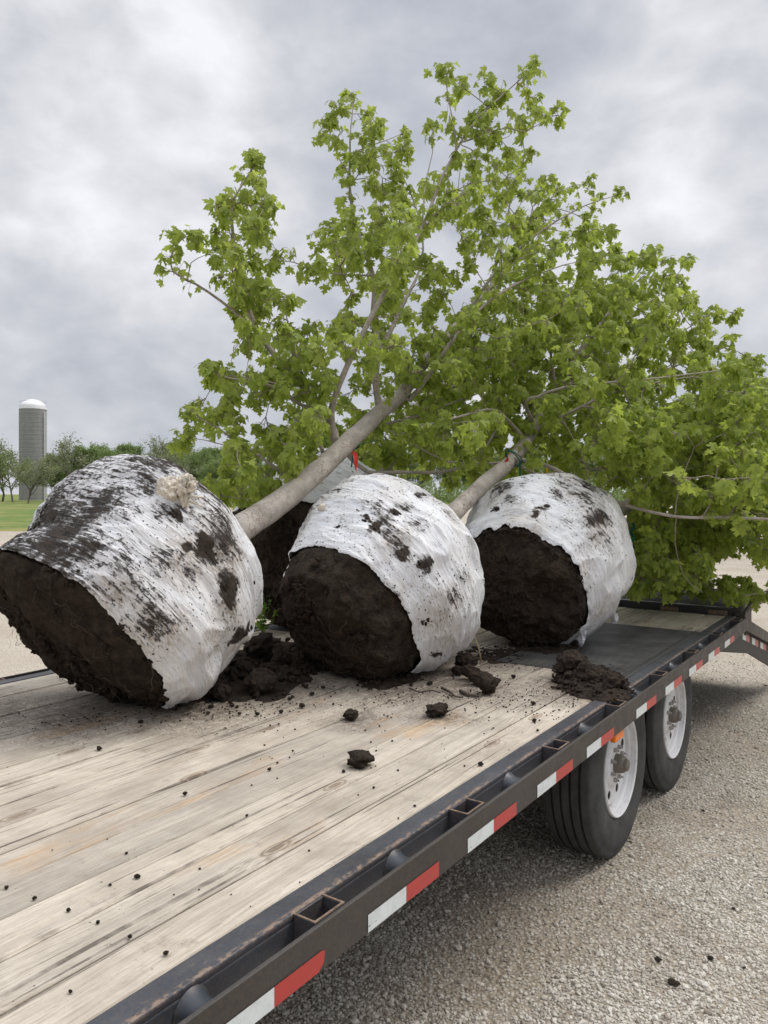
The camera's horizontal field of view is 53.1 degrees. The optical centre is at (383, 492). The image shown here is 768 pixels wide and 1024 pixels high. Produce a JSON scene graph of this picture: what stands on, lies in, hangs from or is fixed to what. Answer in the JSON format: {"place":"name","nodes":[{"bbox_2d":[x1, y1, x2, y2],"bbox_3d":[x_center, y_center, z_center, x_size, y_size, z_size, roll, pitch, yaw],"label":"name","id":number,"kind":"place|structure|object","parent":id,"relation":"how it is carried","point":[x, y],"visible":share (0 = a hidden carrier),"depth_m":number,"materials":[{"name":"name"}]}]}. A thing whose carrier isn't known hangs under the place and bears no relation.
{"place":"outdoors","nodes":[
{"label":"outdoors","id":0,"kind":"place"},
{"bbox_2d":[0,494,622,530],"bbox_3d":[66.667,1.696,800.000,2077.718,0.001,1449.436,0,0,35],"label":"grass field","id":1,"kind":"structure","parent":0,"point":[17,514],"depth_m":66.12,"materials":[{"name":"green plant"}]},
{"bbox_2d":[0,445,33,501],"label":"tree","id":2,"kind":"object","parent":1,"relation":"on","point":[3,464],"visible":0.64,"depth_m":140.97,"materials":[{"name":"green plant"}]},
{"bbox_2d":[0,434,37,500],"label":"tree","id":3,"kind":"object","parent":1,"relation":"on","point":[2,449],"visible":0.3,"depth_m":148.81,"materials":[{"name":"green plant"}]},
{"bbox_2d":[19,399,46,499],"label":"concrete silo","id":4,"kind":"object","parent":1,"relation":"on","point":[32,428],"visible":0.76,"depth_m":172.61,"materials":[{"name":"grey concrete"}]},
{"bbox_2d":[5,457,61,503],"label":"tree","id":5,"kind":"object","parent":1,"relation":"on","point":[45,470],"visible":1,"depth_m":120.31,"materials":[{"name":"green plant"}]},
{"bbox_2d":[44,465,66,486],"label":"tree","id":6,"kind":"object","parent":1,"relation":"on","point":[60,477],"visible":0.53,"depth_m":149.92,"materials":[{"name":"green plant"}]},
{"bbox_2d":[45,432,97,475],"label":"tree","id":7,"kind":"object","parent":1,"relation":"on","point":[63,458],"visible":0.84,"depth_m":129.46,"materials":[{"name":"green plant"}]},
{"bbox_2d":[68,443,103,469],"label":"tree","id":8,"kind":"object","parent":1,"relation":"on","point":[92,451],"visible":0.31,"depth_m":134.94,"materials":[{"name":"green plant"}]},
{"bbox_2d":[137,431,174,461],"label":"tree","id":9,"kind":"object","parent":1,"relation":"on","point":[163,450],"visible":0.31,"depth_m":123.55,"materials":[{"name":"green plant"}]},
{"bbox_2d":[150,450,202,480],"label":"tree","id":10,"kind":"object","parent":1,"relation":"on","point":[172,458],"visible":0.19,"depth_m":118.34,"materials":[{"name":"green plant"}]},
{"bbox_2d":[178,447,213,481],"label":"tree","id":11,"kind":"object","parent":1,"relation":"on","point":[195,459],"visible":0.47,"depth_m":130.06,"materials":[{"name":"green plant"}]},
{"bbox_2d":[196,455,223,491],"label":"tree","id":12,"kind":"object","parent":1,"relation":"on","point":[213,465],"visible":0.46,"depth_m":109.83,"materials":[{"name":"green plant"}]},
{"bbox_2d":[38,438,729,503],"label":"woods","id":13,"kind":"object","parent":1,"relation":"on","point":[216,453],"visible":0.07,"depth_m":153.27,"materials":[{"name":"green plant"}]},
{"bbox_2d":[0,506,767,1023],"bbox_3d":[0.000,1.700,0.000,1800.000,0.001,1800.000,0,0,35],"label":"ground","id":14,"kind":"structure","parent":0,"point":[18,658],"depth_m":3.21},
{"bbox_2d":[0,588,767,1023],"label":"flatbed trailer","id":15,"kind":"object","parent":14,"relation":"on","point":[80,804],"visible":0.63,"depth_m":2.16,"materials":[{"name":"brown wood"}]},
{"bbox_2d":[177,632,329,708],"bbox_3d":[-0.561,0.776,3.812,0.642,0.166,1.598,0,0,5],"label":"soil heap","id":16,"kind":"object","parent":15,"relation":"on","point":[265,667],"visible":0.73,"depth_m":3.39,"materials":[{"name":"brown soil"}]},
{"bbox_2d":[255,593,278,632],"bbox_3d":[-0.729,0.721,4.616,0.202,0.262,0.208,0,0,12],"label":"weed","id":17,"kind":"object","parent":15,"relation":"on","point":[261,625],"visible":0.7,"depth_m":4.63,"materials":[{"name":"green plant"}]},
{"bbox_2d":[3,642,578,906],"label":"soil crumbs","id":18,"kind":"object","parent":15,"relation":"on","point":[414,805],"visible":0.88,"depth_m":3.02,"materials":[{"name":"brown soil"}]},
{"bbox_2d":[0,54,630,719],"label":"balled maple tree","id":19,"kind":"object","parent":15,"relation":"on","point":[130,578],"visible":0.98,"depth_m":4.02,"materials":[{"name":"green plant"}]},
{"bbox_2d":[343,708,358,720],"bbox_3d":[-0.126,0.829,2.872,0.056,0.040,0.065,0,0,35],"label":"soil clod","id":20,"kind":"object","parent":15,"relation":"on","point":[349,714],"visible":1,"depth_m":2.86,"materials":[{"name":"brown soil"}]},
{"bbox_2d":[347,749,374,769],"bbox_3d":[-0.072,0.825,2.384,0.088,0.047,0.089,0,0,0],"label":"soil clod","id":21,"kind":"object","parent":15,"relation":"on","point":[358,759],"visible":1,"depth_m":2.36,"materials":[{"name":"brown soil"}]},
{"bbox_2d":[356,669,423,689],"bbox_3d":[0.025,0.824,3.545,0.313,0.061,0.475,0,0,-1],"label":"soil heap","id":22,"kind":"object","parent":15,"relation":"on","point":[408,677],"visible":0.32,"depth_m":3.41,"materials":[{"name":"brown soil"}]},
{"bbox_2d":[409,688,440,692],"bbox_3d":[0.170,0.840,3.253,0.147,0.007,0.054,0,0,19],"label":"broken root","id":23,"kind":"object","parent":15,"relation":"on","point":[423,691],"visible":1,"depth_m":3.25,"materials":[{"name":"brown wood"}]},
{"bbox_2d":[217,283,640,626],"bbox_3d":[0.691,-0.657,6.477,3.090,3.010,4.951,0,0,35],"label":"balled maple tree","id":24,"kind":"object","parent":15,"relation":"on","point":[273,543],"visible":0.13,"depth_m":5.45,"materials":[{"name":"green plant"}]},
{"bbox_2d":[425,702,448,716],"bbox_3d":[0.205,0.825,2.927,0.092,0.048,0.107,0,0,35],"label":"soil clod","id":25,"kind":"object","parent":15,"relation":"on","point":[438,709],"visible":1,"depth_m":2.90,"materials":[{"name":"brown soil"}]},
{"bbox_2d":[441,687,463,697],"bbox_3d":[0.278,0.840,3.227,0.031,0.011,0.176,0,0,-26],"label":"broken root","id":26,"kind":"object","parent":15,"relation":"on","point":[448,691],"visible":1,"depth_m":3.21,"materials":[{"name":"brown wood"}]},
{"bbox_2d":[451,665,460,674],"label":"soil clod","id":27,"kind":"object","parent":15,"relation":"on","point":[455,669],"visible":0.77,"depth_m":3.56,"materials":[{"name":"brown soil"}]},
{"bbox_2d":[455,652,477,666],"bbox_3d":[0.392,0.804,3.689,0.101,0.091,0.159,0,0,35],"label":"soil clod","id":28,"kind":"object","parent":15,"relation":"on","point":[464,659],"visible":0.75,"depth_m":3.65,"materials":[{"name":"brown soil"}]},
{"bbox_2d":[459,689,478,696],"bbox_3d":[0.350,0.840,3.210,0.030,0.014,0.111,0,0,-39],"label":"broken root","id":29,"kind":"object","parent":15,"relation":"on","point":[461,691],"visible":1,"depth_m":3.19,"materials":[{"name":"brown wood"}]},
{"bbox_2d":[460,664,479,678],"bbox_3d":[0.398,0.816,3.490,0.075,0.067,0.116,0,0,-43],"label":"soil clod","id":30,"kind":"object","parent":15,"relation":"on","point":[465,670],"visible":0.59,"depth_m":3.47,"materials":[{"name":"brown soil"}]},
{"bbox_2d":[467,670,486,683],"bbox_3d":[0.427,0.819,3.391,0.096,0.060,0.099,0,0,-27],"label":"soil clod","id":31,"kind":"object","parent":15,"relation":"on","point":[473,677],"visible":0.53,"depth_m":3.38,"materials":[{"name":"brown soil"}]},
{"bbox_2d":[474,636,481,661],"bbox_3d":[0.463,0.763,3.841,0.055,0.167,0.012,0,0,22],"label":"straw stalk","id":32,"kind":"object","parent":15,"relation":"on","point":[478,649],"visible":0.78,"depth_m":3.83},
{"bbox_2d":[476,672,500,693],"bbox_3d":[0.438,0.804,3.238,0.091,0.091,0.085,0,0,-45],"label":"soil clod","id":33,"kind":"object","parent":15,"relation":"on","point":[487,682],"visible":1,"depth_m":3.21,"materials":[{"name":"brown soil"}]},
{"bbox_2d":[457,644,537,665],"bbox_3d":[0.571,0.846,4.028,0.490,0.028,0.500,0,0,35],"label":"soil heap","id":34,"kind":"object","parent":15,"relation":"on","point":[497,652],"visible":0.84,"depth_m":4.04,"materials":[{"name":"brown soil"}]},
{"bbox_2d":[271,241,767,683],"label":"balled maple tree","id":35,"kind":"object","parent":15,"relation":"on","point":[383,577],"visible":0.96,"depth_m":4.26,"materials":[{"name":"green plant"}]},
{"bbox_2d":[509,640,584,654],"bbox_3d":[0.901,0.827,4.209,0.441,0.055,0.491,0,0,35],"label":"soil heap","id":36,"kind":"object","parent":15,"relation":"on","point":[546,649],"visible":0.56,"depth_m":4.11,"materials":[{"name":"brown soil"}]},
{"bbox_2d":[551,649,636,702],"bbox_3d":[0.934,0.780,3.469,0.352,0.141,0.763,0,0,12],"label":"soil heap","id":37,"kind":"object","parent":15,"relation":"on","point":[578,675],"visible":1,"depth_m":3.30,"materials":[{"name":"brown soil"}]},
{"bbox_2d":[465,351,767,650],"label":"balled maple tree","id":38,"kind":"object","parent":15,"relation":"on","point":[567,558],"visible":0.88,"depth_m":4.13,"materials":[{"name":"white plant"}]},
{"bbox_2d":[0,0,767,493],"label":"sky","id":39,"kind":"structure","parent":0,"point":[118,118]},
{"bbox_2d":[257,652,767,1023],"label":"loose gravel","id":40,"kind":"structure","parent":0,"point":[553,989],"depth_m":2.91,"materials":[{"name":"grey gravel"}]},
{"bbox_2d":[667,978,680,985],"bbox_3d":[0.999,1.691,2.653,0.035,0.012,0.046,0,0,-30],"label":"soil clod","id":41,"kind":"object","parent":40,"relation":"on","point":[672,981],"visible":1,"depth_m":2.65,"materials":[{"name":"brown soil"}]}
]}

